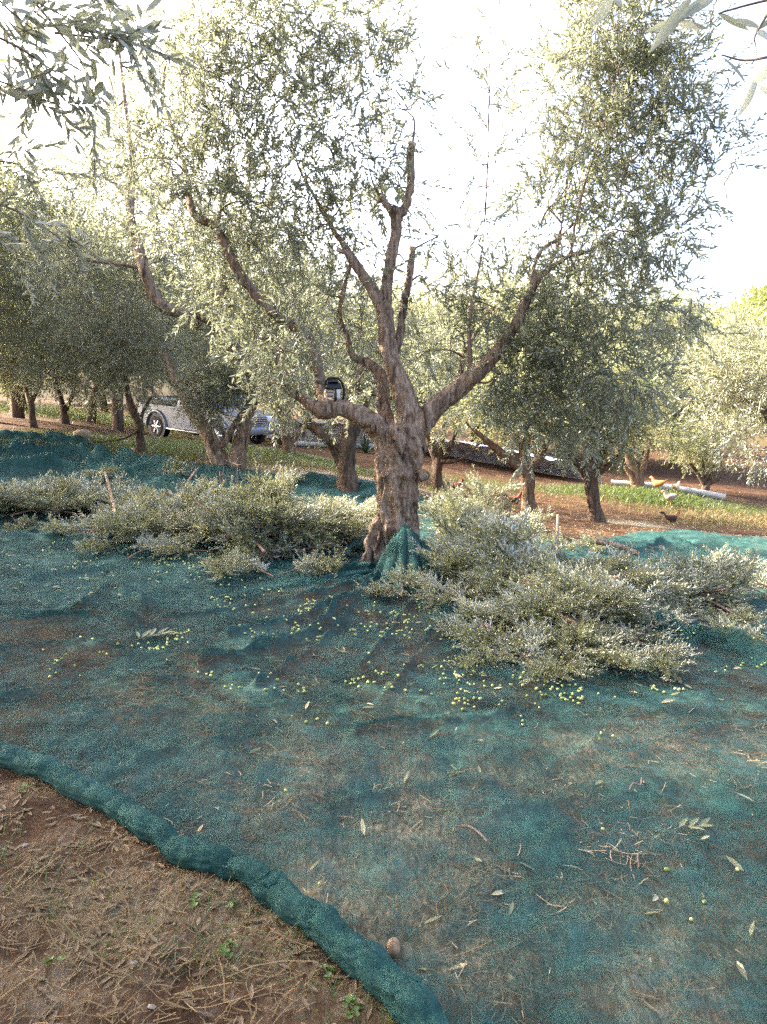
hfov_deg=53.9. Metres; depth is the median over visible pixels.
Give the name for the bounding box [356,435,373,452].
agave plant
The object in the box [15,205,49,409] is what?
olive tree
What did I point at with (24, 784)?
weed
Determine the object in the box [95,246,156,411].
olive tree
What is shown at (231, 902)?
weed
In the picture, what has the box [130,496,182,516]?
cut branch
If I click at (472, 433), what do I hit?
olive tree
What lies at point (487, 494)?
cut branch
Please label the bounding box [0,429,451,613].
harvest net
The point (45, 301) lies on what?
olive tree
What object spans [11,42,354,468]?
olive tree
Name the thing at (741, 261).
sky
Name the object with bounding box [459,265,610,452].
olive tree
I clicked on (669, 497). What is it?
chicken
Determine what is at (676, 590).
cut branch
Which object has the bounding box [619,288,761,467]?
olive tree
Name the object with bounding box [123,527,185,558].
cut branch
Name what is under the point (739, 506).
green grass
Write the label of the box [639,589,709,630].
cut branch
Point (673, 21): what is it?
olive tree
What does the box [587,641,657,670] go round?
cut branch
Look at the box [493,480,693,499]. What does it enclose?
green grass
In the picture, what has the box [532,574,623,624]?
cut branch
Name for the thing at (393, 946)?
brown stone
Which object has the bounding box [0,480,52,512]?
cut branch
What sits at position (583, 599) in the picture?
cut branch
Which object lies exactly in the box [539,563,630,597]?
cut branch
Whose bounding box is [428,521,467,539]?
cut branch
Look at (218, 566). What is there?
cut branch
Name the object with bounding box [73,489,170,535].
cut branch
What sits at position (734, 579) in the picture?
cut branch
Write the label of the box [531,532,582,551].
cut branch
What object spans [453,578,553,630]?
cut branch
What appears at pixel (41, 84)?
olive tree
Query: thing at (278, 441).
olive tree
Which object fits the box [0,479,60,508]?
cut branch
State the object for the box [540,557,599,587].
cut branch
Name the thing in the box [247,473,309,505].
cut branch
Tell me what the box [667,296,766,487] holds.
olive tree
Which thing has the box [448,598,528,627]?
cut branch
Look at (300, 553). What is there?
cut branch
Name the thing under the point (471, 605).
cut branch
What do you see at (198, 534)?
cut branch
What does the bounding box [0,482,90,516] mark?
cut branch
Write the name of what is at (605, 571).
cut branch
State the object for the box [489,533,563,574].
cut branch
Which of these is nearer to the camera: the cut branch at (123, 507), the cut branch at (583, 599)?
the cut branch at (583, 599)
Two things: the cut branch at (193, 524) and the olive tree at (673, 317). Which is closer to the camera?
the cut branch at (193, 524)
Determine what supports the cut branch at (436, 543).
on the harvest net at (683, 541)
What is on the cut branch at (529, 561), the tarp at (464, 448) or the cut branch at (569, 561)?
the cut branch at (569, 561)
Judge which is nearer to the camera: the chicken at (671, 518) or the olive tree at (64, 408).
the chicken at (671, 518)
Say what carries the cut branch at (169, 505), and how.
on the cut branch
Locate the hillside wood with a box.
[370,281,766,418]
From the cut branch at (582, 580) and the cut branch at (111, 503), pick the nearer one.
the cut branch at (582, 580)
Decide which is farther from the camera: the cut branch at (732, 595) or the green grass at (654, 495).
the green grass at (654, 495)
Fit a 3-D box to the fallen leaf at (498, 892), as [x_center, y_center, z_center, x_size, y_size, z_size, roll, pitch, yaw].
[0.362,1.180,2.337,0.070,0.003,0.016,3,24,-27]
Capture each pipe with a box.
[293,441,373,448]
[611,480,725,500]
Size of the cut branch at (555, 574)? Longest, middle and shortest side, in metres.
0.830 x 0.761 x 0.207 m
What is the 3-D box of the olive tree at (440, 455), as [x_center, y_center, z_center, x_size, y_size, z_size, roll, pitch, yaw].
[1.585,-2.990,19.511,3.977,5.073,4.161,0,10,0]
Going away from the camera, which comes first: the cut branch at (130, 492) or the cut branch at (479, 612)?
the cut branch at (479, 612)
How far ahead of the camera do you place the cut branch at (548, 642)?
4.44 m
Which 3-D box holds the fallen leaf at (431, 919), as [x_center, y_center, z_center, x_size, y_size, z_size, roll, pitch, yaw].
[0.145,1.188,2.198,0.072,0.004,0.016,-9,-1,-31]
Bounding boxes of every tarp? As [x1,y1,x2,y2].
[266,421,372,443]
[423,438,580,478]
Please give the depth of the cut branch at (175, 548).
6.84 m
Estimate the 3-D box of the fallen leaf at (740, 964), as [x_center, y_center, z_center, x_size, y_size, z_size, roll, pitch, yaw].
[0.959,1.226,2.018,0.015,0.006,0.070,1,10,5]
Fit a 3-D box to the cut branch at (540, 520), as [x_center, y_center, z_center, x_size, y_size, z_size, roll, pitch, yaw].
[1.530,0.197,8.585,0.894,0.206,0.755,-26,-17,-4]
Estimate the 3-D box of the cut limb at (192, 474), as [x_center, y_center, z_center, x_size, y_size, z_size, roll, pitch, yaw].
[-2.443,-0.370,9.434,0.030,0.115,1.984,-1,10,-8]
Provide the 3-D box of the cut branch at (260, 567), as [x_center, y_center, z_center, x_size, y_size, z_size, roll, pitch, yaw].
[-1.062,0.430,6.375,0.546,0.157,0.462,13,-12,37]
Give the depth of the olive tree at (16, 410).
24.91 m
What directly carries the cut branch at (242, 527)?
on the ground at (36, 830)
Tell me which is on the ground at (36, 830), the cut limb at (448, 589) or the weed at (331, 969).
the weed at (331, 969)
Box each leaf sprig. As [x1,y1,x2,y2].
[136,627,175,639]
[673,817,714,829]
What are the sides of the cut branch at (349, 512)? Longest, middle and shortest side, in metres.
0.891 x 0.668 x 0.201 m
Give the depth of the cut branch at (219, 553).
6.96 m
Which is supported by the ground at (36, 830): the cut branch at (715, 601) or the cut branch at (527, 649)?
the cut branch at (715, 601)
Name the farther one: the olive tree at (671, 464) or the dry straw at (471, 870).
the olive tree at (671, 464)
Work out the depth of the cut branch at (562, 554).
6.42 m
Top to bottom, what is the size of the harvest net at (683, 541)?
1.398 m
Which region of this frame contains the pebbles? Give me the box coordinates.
[0,809,334,1023]
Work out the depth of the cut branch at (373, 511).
7.79 m
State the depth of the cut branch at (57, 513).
8.80 m
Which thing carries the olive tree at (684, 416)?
on the ground at (36, 830)
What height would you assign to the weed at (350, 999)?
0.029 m
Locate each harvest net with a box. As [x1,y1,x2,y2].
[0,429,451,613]
[0,524,766,1023]
[454,529,766,664]
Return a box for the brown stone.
[386,937,399,958]
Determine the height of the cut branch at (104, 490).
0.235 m
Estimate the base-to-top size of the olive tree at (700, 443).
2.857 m
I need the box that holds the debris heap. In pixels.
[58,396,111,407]
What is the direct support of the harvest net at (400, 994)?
on the ground at (36, 830)
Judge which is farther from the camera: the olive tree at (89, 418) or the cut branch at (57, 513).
the olive tree at (89, 418)
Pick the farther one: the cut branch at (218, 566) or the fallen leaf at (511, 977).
the cut branch at (218, 566)
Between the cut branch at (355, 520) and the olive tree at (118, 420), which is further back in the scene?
the olive tree at (118, 420)
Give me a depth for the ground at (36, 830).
2.67 m
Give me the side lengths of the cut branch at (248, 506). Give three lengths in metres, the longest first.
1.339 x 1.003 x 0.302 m
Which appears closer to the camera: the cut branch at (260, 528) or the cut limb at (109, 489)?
the cut branch at (260, 528)
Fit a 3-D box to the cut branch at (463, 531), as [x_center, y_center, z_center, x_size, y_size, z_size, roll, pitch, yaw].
[0.942,0.205,6.257,0.881,0.296,1.143,-22,33,-34]
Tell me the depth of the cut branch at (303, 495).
8.06 m
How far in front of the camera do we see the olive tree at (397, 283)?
33.73 m
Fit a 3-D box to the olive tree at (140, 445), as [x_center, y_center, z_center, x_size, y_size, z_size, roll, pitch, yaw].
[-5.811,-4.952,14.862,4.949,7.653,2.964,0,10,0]
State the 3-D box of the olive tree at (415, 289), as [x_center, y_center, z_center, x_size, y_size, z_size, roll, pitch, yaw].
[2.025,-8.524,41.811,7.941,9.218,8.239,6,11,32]
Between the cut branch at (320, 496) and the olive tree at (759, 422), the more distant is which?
the olive tree at (759, 422)
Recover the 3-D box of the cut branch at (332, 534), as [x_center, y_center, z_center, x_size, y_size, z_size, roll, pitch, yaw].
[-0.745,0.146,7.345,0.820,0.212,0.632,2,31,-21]
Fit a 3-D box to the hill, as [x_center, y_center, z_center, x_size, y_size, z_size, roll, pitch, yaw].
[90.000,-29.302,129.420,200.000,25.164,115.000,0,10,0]
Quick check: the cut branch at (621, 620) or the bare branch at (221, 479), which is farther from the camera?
the bare branch at (221, 479)
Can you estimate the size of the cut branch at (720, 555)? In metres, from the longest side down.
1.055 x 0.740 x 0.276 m
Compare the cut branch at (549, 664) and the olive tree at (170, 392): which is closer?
the cut branch at (549, 664)
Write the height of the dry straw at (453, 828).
0.150 m
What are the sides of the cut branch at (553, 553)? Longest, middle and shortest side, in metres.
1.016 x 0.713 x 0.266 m
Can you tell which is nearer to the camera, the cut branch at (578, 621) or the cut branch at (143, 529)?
the cut branch at (578, 621)
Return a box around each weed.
[18,782,32,793]
[44,955,65,966]
[188,892,201,907]
[218,939,237,958]
[225,899,237,908]
[323,964,334,977]
[343,994,362,1018]
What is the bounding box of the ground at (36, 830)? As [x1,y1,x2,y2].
[0,396,766,1023]
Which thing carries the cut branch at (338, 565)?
on the ground at (36, 830)
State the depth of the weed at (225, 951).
2.11 m
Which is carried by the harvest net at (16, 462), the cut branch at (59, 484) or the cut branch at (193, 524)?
the cut branch at (59, 484)
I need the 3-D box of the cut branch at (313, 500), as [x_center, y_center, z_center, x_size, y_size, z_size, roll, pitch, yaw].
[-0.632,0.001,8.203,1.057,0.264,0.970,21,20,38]
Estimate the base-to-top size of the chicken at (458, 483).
0.420 m
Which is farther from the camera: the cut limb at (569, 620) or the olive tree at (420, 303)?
the olive tree at (420, 303)
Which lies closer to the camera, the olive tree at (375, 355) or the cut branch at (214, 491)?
the cut branch at (214, 491)
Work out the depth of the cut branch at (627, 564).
5.96 m
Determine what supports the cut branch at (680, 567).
on the cut branch at (715, 601)
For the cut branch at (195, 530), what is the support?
on the harvest net at (16, 462)
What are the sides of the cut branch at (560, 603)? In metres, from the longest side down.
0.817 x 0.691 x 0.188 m
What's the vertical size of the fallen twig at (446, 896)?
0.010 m
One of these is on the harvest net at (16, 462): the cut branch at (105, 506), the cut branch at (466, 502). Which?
the cut branch at (105, 506)
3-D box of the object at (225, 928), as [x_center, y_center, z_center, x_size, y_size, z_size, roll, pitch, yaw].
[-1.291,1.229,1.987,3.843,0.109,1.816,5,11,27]
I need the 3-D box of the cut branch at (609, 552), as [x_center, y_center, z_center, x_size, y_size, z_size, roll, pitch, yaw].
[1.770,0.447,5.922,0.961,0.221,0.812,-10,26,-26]
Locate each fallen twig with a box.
[436,882,448,915]
[455,825,487,841]
[629,777,642,790]
[729,822,751,826]
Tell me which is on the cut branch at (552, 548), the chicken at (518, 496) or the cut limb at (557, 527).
the cut limb at (557, 527)
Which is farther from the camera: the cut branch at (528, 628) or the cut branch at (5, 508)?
the cut branch at (5, 508)
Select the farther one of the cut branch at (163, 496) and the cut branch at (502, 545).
the cut branch at (163, 496)
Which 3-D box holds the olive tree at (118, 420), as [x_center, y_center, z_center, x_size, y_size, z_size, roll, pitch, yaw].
[-8.693,-6.510,23.710,7.587,8.488,7.312,0,10,-1]
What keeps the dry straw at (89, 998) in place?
on the ground at (36, 830)
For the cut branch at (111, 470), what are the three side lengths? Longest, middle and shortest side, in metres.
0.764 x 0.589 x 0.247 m
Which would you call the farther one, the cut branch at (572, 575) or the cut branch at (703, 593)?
the cut branch at (703, 593)
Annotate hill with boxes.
[364,307,766,422]
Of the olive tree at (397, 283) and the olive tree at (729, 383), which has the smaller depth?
the olive tree at (397, 283)
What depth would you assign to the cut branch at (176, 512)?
7.82 m
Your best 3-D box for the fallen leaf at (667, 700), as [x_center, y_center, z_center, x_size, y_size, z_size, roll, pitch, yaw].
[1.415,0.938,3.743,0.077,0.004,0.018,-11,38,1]
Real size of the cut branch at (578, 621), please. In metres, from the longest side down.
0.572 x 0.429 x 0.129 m
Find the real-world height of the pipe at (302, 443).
0.254 m
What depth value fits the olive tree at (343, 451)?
11.94 m
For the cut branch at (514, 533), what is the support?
on the cut branch at (562, 554)
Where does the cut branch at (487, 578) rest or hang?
on the cut branch at (523, 573)
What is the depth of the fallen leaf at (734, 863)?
2.48 m
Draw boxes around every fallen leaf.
[360,817,364,834]
[424,915,441,923]
[448,963,466,969]
[491,890,506,894]
[507,972,520,992]
[509,902,513,913]
[647,957,651,971]
[662,699,674,702]
[725,855,743,870]
[737,961,747,979]
[749,921,753,935]
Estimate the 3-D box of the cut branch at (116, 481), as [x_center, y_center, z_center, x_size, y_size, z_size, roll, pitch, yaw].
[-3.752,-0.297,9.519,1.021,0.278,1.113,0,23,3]
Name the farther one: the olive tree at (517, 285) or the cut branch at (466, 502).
the olive tree at (517, 285)
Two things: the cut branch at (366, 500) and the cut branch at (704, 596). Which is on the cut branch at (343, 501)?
the cut branch at (366, 500)
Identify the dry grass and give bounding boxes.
[0,437,512,508]
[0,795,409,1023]
[613,503,766,530]
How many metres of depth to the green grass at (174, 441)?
15.60 m
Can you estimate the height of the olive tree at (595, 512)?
4.764 m
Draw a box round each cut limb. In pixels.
[104,471,116,512]
[181,469,196,492]
[430,588,465,594]
[552,611,591,635]
[555,514,558,551]
[596,539,639,555]
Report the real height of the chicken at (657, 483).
0.483 m
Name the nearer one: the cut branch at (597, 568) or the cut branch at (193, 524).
the cut branch at (597, 568)
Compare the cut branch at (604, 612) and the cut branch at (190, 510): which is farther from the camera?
the cut branch at (190, 510)
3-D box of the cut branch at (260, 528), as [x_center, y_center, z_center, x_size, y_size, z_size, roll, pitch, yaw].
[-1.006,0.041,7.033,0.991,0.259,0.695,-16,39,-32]
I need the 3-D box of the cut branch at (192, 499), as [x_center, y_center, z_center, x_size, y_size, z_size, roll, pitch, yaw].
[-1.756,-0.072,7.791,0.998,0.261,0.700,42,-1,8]
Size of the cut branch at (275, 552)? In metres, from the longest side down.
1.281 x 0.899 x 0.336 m
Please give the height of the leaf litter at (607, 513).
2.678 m
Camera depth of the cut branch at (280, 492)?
7.19 m
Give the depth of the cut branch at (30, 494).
9.05 m
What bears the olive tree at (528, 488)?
on the ground at (36, 830)
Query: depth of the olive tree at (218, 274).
33.01 m
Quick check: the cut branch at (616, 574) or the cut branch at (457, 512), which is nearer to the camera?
the cut branch at (616, 574)
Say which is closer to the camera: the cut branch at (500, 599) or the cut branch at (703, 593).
the cut branch at (500, 599)
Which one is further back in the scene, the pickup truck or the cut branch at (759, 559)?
the pickup truck
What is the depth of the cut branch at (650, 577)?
5.61 m
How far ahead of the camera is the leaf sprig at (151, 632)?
4.67 m
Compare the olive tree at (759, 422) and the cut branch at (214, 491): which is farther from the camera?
the olive tree at (759, 422)
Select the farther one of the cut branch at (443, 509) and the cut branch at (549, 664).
the cut branch at (443, 509)
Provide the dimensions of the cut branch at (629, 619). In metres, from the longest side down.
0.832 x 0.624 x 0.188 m
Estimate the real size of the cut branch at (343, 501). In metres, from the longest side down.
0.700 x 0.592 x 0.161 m
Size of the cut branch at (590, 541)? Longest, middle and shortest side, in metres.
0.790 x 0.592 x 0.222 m
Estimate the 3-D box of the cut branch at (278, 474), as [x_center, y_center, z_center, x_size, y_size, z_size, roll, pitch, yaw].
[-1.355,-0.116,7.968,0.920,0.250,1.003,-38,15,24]
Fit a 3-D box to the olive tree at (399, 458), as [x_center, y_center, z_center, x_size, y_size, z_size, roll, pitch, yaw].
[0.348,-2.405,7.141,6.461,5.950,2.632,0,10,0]
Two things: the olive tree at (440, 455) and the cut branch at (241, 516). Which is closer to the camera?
the cut branch at (241, 516)
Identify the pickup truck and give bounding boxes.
[136,387,278,444]
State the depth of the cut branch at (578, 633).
4.45 m
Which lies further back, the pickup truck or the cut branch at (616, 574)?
the pickup truck
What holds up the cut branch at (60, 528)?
on the harvest net at (16, 462)
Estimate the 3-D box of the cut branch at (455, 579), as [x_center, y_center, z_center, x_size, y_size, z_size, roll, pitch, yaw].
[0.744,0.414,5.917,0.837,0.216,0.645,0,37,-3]
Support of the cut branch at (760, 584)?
on the harvest net at (683, 541)
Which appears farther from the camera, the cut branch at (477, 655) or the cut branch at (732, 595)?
the cut branch at (732, 595)
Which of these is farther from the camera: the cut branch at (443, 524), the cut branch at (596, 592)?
the cut branch at (443, 524)
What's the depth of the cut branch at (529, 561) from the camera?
5.83 m
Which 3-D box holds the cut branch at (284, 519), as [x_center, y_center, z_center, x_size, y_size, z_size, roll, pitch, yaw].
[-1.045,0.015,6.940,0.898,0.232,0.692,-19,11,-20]
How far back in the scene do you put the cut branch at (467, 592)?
5.70 m
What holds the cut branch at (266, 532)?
on the cut branch
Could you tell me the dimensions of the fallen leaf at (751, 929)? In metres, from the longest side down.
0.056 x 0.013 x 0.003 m
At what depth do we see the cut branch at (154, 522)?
7.20 m
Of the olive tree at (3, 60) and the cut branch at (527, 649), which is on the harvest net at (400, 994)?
the cut branch at (527, 649)
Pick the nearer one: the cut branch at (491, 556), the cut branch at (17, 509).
the cut branch at (491, 556)
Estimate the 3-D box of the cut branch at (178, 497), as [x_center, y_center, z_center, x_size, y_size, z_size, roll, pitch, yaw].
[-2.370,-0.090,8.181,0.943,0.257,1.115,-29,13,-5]
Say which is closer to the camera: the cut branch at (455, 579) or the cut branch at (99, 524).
the cut branch at (455, 579)
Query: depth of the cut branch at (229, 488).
8.50 m
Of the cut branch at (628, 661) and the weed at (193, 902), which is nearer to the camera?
the weed at (193, 902)
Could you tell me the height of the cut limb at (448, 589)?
0.094 m
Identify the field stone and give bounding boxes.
[72,429,91,438]
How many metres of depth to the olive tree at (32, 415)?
18.79 m
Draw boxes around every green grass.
[0,400,314,447]
[1,426,552,517]
[320,454,604,499]
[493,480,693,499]
[511,484,766,531]
[565,483,758,513]
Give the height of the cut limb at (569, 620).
0.051 m
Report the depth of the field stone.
15.65 m
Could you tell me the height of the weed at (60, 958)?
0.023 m
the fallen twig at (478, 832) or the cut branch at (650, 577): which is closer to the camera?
the fallen twig at (478, 832)
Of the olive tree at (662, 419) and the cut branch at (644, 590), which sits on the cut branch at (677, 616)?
the cut branch at (644, 590)
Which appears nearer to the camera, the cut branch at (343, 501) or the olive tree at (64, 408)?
the cut branch at (343, 501)
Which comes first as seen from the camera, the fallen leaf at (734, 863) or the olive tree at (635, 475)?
the fallen leaf at (734, 863)
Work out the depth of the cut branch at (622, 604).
4.88 m
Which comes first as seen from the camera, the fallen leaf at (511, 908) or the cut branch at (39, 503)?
the fallen leaf at (511, 908)
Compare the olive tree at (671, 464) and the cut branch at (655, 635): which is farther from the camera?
the olive tree at (671, 464)
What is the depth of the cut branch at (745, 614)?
5.49 m
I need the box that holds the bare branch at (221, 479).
[186,441,245,494]
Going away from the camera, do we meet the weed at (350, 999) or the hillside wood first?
the weed at (350, 999)
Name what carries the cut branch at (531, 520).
on the cut branch
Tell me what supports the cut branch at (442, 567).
on the ground at (36, 830)
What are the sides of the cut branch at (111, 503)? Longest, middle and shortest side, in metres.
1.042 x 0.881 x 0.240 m
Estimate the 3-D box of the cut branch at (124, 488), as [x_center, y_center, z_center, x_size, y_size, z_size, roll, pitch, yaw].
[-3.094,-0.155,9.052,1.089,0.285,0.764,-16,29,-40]
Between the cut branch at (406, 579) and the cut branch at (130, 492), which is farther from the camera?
the cut branch at (130, 492)
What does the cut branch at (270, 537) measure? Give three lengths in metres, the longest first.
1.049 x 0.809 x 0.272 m
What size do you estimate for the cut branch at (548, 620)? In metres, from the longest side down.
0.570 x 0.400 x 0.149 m
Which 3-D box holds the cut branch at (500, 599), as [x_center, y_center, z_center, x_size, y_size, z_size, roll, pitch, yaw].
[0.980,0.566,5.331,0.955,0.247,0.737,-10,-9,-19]
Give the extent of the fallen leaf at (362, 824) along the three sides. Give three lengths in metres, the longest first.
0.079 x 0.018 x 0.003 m
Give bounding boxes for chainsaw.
[324,377,344,400]
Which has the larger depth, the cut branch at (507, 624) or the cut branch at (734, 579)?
the cut branch at (734, 579)
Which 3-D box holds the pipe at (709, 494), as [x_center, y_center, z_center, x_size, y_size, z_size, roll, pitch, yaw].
[8.661,-0.681,23.043,3.319,0.472,0.334,4,10,23]
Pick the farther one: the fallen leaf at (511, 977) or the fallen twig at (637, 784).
the fallen twig at (637, 784)
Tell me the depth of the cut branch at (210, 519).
6.81 m
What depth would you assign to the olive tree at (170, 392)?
29.28 m
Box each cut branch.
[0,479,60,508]
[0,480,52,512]
[0,481,55,496]
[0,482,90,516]
[0,487,7,511]
[1,469,89,500]
[1,513,40,535]
[10,481,122,515]
[27,471,100,508]
[38,513,102,533]
[45,489,77,519]
[48,471,102,511]
[61,503,143,533]
[67,470,137,513]
[67,477,104,508]
[68,485,123,506]
[71,531,114,553]
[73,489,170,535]
[79,458,123,477]
[80,484,164,517]
[84,502,190,544]
[94,495,148,513]
[94,510,177,536]
[98,496,143,514]
[104,497,211,543]
[108,486,167,513]
[110,500,196,536]
[114,481,166,504]
[114,517,191,553]
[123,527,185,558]
[129,489,188,503]
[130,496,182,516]
[133,531,212,557]
[136,496,191,515]
[150,452,198,475]
[151,497,194,511]
[153,481,200,511]
[161,495,224,524]
[166,499,184,532]
[173,478,214,511]
[177,474,280,559]
[180,509,226,545]
[182,474,225,509]
[183,519,217,535]
[184,501,216,536]
[193,550,258,579]
[195,501,279,561]
[198,474,242,500]
[201,495,290,552]
[207,530,332,559]
[208,484,312,524]
[208,513,300,559]
[212,495,289,526]
[215,523,290,536]
[216,457,300,503]
[218,506,272,563]
[224,493,325,539]
[225,499,321,538]
[229,529,323,544]
[230,546,273,576]
[237,502,358,556]
[241,473,297,524]
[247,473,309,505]
[254,529,320,562]
[259,527,340,562]
[260,463,297,495]
[278,546,333,574]
[283,471,307,480]
[286,502,349,535]
[287,494,344,507]
[291,489,337,529]
[292,517,345,549]
[295,496,345,517]
[301,547,350,581]
[303,498,371,521]
[306,493,339,528]
[312,495,349,520]
[316,510,371,544]
[326,494,358,528]
[327,518,359,546]
[338,538,363,547]
[340,507,373,528]
[341,496,378,523]
[341,500,372,522]
[352,495,375,508]
[353,575,425,598]
[381,558,443,588]
[408,536,481,575]
[410,570,465,612]
[418,486,493,528]
[423,497,471,542]
[424,539,503,581]
[425,528,468,579]
[425,609,511,648]
[426,509,542,570]
[426,541,512,598]
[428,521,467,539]
[429,510,556,555]
[439,487,491,530]
[439,571,528,602]
[441,479,473,534]
[444,573,512,601]
[447,623,549,677]
[448,511,546,591]
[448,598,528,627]
[449,482,499,529]
[451,585,504,626]
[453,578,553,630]
[454,550,517,572]
[457,464,524,535]
[458,557,544,596]
[460,501,541,555]
[460,572,562,617]
[468,496,518,532]
[479,549,560,593]
[482,615,558,664]
[483,571,596,636]
[483,588,595,620]
[485,582,593,633]
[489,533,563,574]
[498,549,552,581]
[499,534,575,582]
[500,507,548,534]
[508,619,575,665]
[512,650,606,683]
[513,628,577,661]
[519,505,556,538]
[520,537,577,565]
[520,558,594,624]
[521,549,573,561]
[521,562,606,585]
[526,612,585,633]
[526,625,622,679]
[528,555,623,625]
[529,607,610,657]
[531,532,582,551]
[532,570,657,613]
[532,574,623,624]
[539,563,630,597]
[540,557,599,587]
[542,577,610,602]
[547,558,613,584]
[556,620,636,663]
[558,546,649,571]
[559,552,705,597]
[559,607,622,647]
[562,562,620,578]
[562,575,674,615]
[565,609,646,648]
[570,527,620,553]
[572,591,650,618]
[573,538,685,586]
[578,617,653,646]
[579,566,666,606]
[581,560,661,596]
[583,605,655,628]
[587,582,657,637]
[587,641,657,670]
[594,562,646,608]
[620,620,690,671]
[620,636,702,681]
[627,558,729,619]
[634,545,726,582]
[636,575,719,596]
[638,600,709,627]
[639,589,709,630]
[640,601,695,632]
[642,552,740,617]
[647,567,702,602]
[661,564,731,593]
[661,576,734,601]
[674,544,766,623]
[682,588,755,607]
[689,543,740,568]
[695,548,765,586]
[696,565,761,591]
[696,598,766,632]
[701,553,766,579]
[704,611,766,645]
[721,577,757,602]
[734,548,766,593]
[738,575,766,589]
[743,584,766,600]
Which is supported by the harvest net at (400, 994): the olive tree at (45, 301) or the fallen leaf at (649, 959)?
the fallen leaf at (649, 959)
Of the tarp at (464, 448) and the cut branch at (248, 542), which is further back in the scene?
the tarp at (464, 448)
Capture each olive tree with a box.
[0,0,198,309]
[0,57,27,124]
[0,57,210,453]
[0,103,96,372]
[0,165,111,418]
[0,187,104,392]
[0,289,113,427]
[10,151,215,431]
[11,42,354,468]
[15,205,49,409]
[15,289,161,424]
[43,224,153,422]
[65,0,766,562]
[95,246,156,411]
[118,273,249,432]
[173,233,319,394]
[181,238,366,444]
[196,276,373,454]
[246,250,505,492]
[325,268,450,417]
[329,257,453,418]
[356,272,486,423]
[371,303,499,491]
[375,271,455,315]
[409,253,535,442]
[429,315,606,513]
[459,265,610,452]
[525,312,689,522]
[540,261,669,458]
[557,261,731,468]
[589,0,766,117]
[589,340,711,487]
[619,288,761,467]
[626,304,717,457]
[656,411,751,490]
[657,340,728,450]
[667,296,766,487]
[699,318,766,436]
[734,323,766,439]
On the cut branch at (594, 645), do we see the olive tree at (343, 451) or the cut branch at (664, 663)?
the cut branch at (664, 663)
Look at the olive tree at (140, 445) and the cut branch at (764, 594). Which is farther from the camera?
the olive tree at (140, 445)
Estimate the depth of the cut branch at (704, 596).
6.24 m
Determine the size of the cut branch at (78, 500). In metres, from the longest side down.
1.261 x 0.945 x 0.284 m
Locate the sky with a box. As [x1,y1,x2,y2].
[0,0,766,402]
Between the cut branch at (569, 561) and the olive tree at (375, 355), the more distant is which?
the olive tree at (375, 355)
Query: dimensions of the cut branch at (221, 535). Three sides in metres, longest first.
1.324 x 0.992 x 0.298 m
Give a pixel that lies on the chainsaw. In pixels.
(332, 389)
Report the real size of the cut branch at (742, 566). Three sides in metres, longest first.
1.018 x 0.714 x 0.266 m
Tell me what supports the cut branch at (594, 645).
on the harvest net at (400, 994)
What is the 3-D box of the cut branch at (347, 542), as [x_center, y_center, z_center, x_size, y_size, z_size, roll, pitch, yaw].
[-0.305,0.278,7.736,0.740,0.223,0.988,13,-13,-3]
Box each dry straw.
[0,776,372,1023]
[0,796,325,1023]
[23,592,766,1023]
[267,635,764,955]
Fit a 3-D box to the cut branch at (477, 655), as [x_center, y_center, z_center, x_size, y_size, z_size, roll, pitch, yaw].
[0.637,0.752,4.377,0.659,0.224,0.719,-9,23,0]
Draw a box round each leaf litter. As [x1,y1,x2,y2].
[0,774,386,1023]
[419,459,766,539]
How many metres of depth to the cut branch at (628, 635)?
4.62 m
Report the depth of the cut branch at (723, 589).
6.16 m
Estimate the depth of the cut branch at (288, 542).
6.88 m
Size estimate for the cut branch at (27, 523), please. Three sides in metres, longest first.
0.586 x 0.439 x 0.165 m
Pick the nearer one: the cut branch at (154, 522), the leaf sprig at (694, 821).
the leaf sprig at (694, 821)
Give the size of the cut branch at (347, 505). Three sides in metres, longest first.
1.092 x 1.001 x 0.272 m
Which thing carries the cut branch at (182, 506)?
on the ground at (36, 830)
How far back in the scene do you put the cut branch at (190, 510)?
7.59 m
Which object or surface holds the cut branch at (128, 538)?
on the harvest net at (16, 462)
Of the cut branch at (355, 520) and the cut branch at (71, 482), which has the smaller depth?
the cut branch at (355, 520)
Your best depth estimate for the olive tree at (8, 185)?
15.68 m
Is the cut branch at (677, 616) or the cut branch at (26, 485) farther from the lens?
the cut branch at (26, 485)
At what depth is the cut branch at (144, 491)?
8.71 m
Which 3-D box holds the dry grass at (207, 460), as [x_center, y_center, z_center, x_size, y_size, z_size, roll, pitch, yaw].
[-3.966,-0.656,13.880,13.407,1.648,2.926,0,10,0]
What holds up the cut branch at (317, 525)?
on the cut branch at (300, 553)
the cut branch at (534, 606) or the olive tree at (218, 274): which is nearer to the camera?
the cut branch at (534, 606)
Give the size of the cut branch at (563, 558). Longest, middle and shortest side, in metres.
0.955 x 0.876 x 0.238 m
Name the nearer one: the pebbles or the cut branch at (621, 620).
the pebbles
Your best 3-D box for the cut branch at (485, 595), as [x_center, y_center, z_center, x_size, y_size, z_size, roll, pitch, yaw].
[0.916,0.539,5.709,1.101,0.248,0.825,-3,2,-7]
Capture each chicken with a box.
[448,479,464,492]
[502,491,521,508]
[650,475,667,487]
[660,510,679,527]
[662,489,679,505]
[671,480,680,490]
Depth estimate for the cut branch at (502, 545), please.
5.97 m
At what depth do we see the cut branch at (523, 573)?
5.77 m

